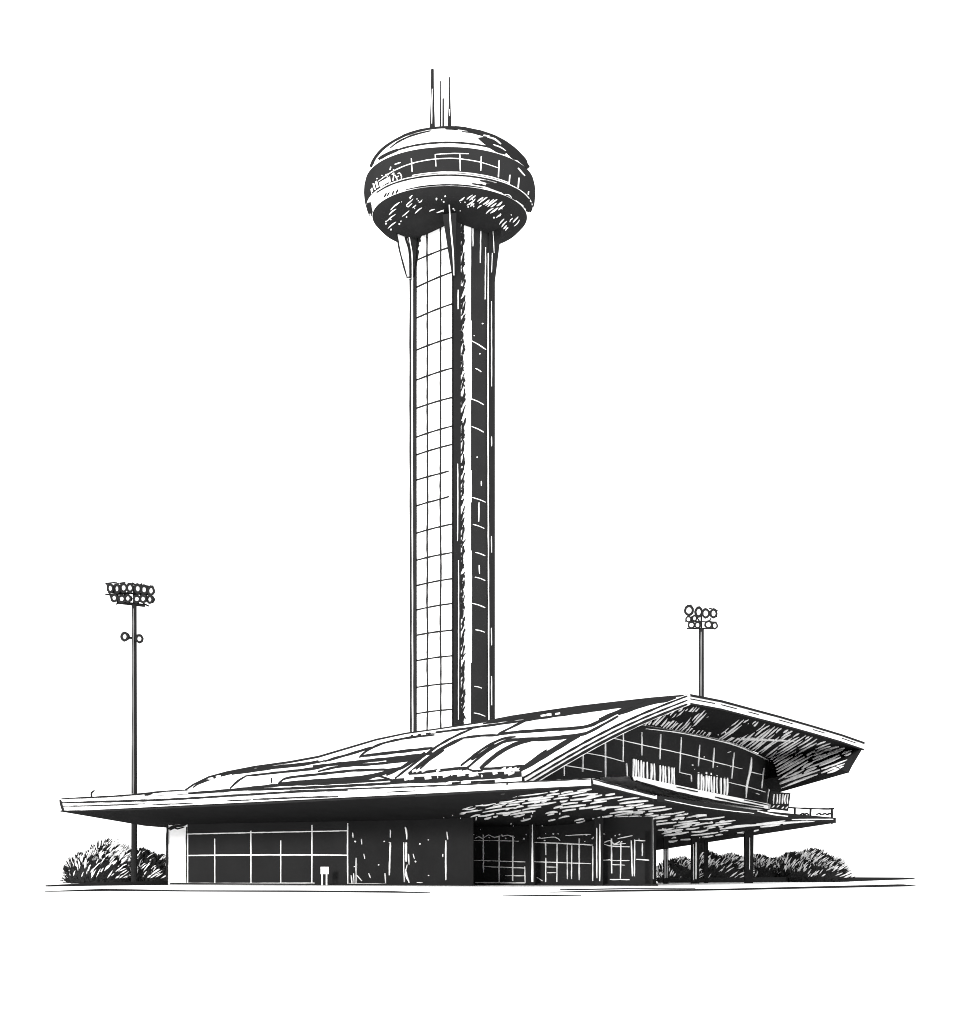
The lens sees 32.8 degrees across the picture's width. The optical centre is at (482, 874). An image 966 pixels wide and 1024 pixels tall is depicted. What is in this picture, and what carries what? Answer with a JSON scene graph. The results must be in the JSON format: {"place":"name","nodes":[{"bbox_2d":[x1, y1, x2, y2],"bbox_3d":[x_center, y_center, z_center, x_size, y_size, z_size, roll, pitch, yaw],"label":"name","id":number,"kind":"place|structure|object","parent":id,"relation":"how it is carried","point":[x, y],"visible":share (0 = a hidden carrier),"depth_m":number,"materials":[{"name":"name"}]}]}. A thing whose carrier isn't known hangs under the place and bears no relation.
{"place":"outdoors","nodes":[
{"label":"outdoors","id":0,"kind":"place"},
{"bbox_2d":[364,69,534,785],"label":"observation tower","id":1,"kind":"structure","parent":0,"point":[449,207],"depth_m":157.58,"materials":[{"name":"white paint"}]},
{"bbox_2d":[0,874,965,1023],"bbox_3d":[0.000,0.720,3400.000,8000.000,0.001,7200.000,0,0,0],"label":"ground","id":2,"kind":"structure","parent":0,"point":[483,954],"depth_m":14.73,"materials":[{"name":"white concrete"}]},
{"bbox_2d":[60,835,138,883],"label":"shrub","id":3,"kind":"object","parent":2,"relation":"on","point":[101,860],"visible":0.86,"depth_m":125.68,"materials":[{"name":"black plant"}]},
{"bbox_2d":[45,881,167,886],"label":"ground line","id":4,"kind":"structure","parent":2,"relation":"on","point":[127,883],"depth_m":103.93,"materials":[{"name":"grey paint"}]},
{"bbox_2d":[105,581,154,881],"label":"floodlight mast","id":5,"kind":"object","parent":2,"relation":"on","point":[120,595],"visible":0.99,"depth_m":123.79,"materials":[{"name":"black metal"}]},
{"bbox_2d":[123,847,165,881],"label":"shrub","id":6,"kind":"object","parent":2,"relation":"on","point":[151,866],"visible":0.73,"depth_m":124.90,"materials":[{"name":"black plant"}]},
{"bbox_2d":[45,889,429,892],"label":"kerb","id":7,"kind":"structure","parent":2,"relation":"on","point":[236,891],"depth_m":67.26,"materials":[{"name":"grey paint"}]},
{"bbox_2d":[321,867,328,884],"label":"notice board","id":8,"kind":"object","parent":2,"relation":"on","point":[324,870],"visible":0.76,"depth_m":107.61,"materials":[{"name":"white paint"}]},
{"bbox_2d":[59,694,864,885],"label":"stadium hall","id":9,"kind":"structure","parent":2,"relation":"on","point":[617,793],"depth_m":108.44,"materials":[{"name":"grey paint"}]},
{"bbox_2d":[187,821,347,883],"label":"window","id":10,"kind":"structure","parent":9,"relation":"in","point":[278,852],"depth_m":112.43,"materials":[{"name":"black glass"}]},
{"bbox_2d":[502,895,581,895],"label":"kerb","id":11,"kind":"structure","parent":2,"relation":"on","point":[541,895],"depth_m":53.22,"materials":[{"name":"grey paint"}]},
{"bbox_2d":[560,888,695,889],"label":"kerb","id":12,"kind":"structure","parent":2,"relation":"on","point":[624,888],"depth_m":77.41,"materials":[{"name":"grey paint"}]},
{"bbox_2d":[656,854,702,881],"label":"shrub","id":13,"kind":"object","parent":2,"relation":"on","point":[679,867],"visible":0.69,"depth_m":149.25,"materials":[{"name":"black plant"}]},
{"bbox_2d":[684,604,717,858],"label":"floodlight mast","id":14,"kind":"object","parent":2,"relation":"on","point":[700,613],"visible":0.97,"depth_m":151.64,"materials":[{"name":"black metal"}]},
{"bbox_2d":[689,850,754,877],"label":"shrub","id":15,"kind":"object","parent":2,"relation":"on","point":[728,865],"visible":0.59,"depth_m":150.83,"materials":[{"name":"black plant"}]},
{"bbox_2d":[549,884,915,892],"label":"ground line","id":16,"kind":"structure","parent":2,"relation":"on","point":[814,887],"depth_m":75.44,"materials":[{"name":"grey paint"}]},
{"bbox_2d":[658,877,848,882],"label":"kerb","id":17,"kind":"structure","parent":2,"relation":"on","point":[741,879],"depth_m":142.09,"materials":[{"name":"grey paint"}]},
{"bbox_2d":[753,853,780,876],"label":"shrub","id":18,"kind":"object","parent":2,"relation":"on","point":[763,866],"visible":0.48,"depth_m":152.80,"materials":[{"name":"black plant"}]},
{"bbox_2d":[772,847,855,881],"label":"shrub","id":19,"kind":"object","parent":2,"relation":"on","point":[811,864],"visible":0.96,"depth_m":150.91,"materials":[{"name":"black plant"}]},
{"bbox_2d":[850,877,914,881],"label":"ground line","id":20,"kind":"structure","parent":2,"relation":"on","point":[875,878],"depth_m":187.68,"materials":[{"name":"grey paint"}]},
{"bbox_2d":[0,0,965,873],"label":"sky","id":21,"kind":"structure","parent":0,"point":[730,299],"materials":[{"name":"white"}]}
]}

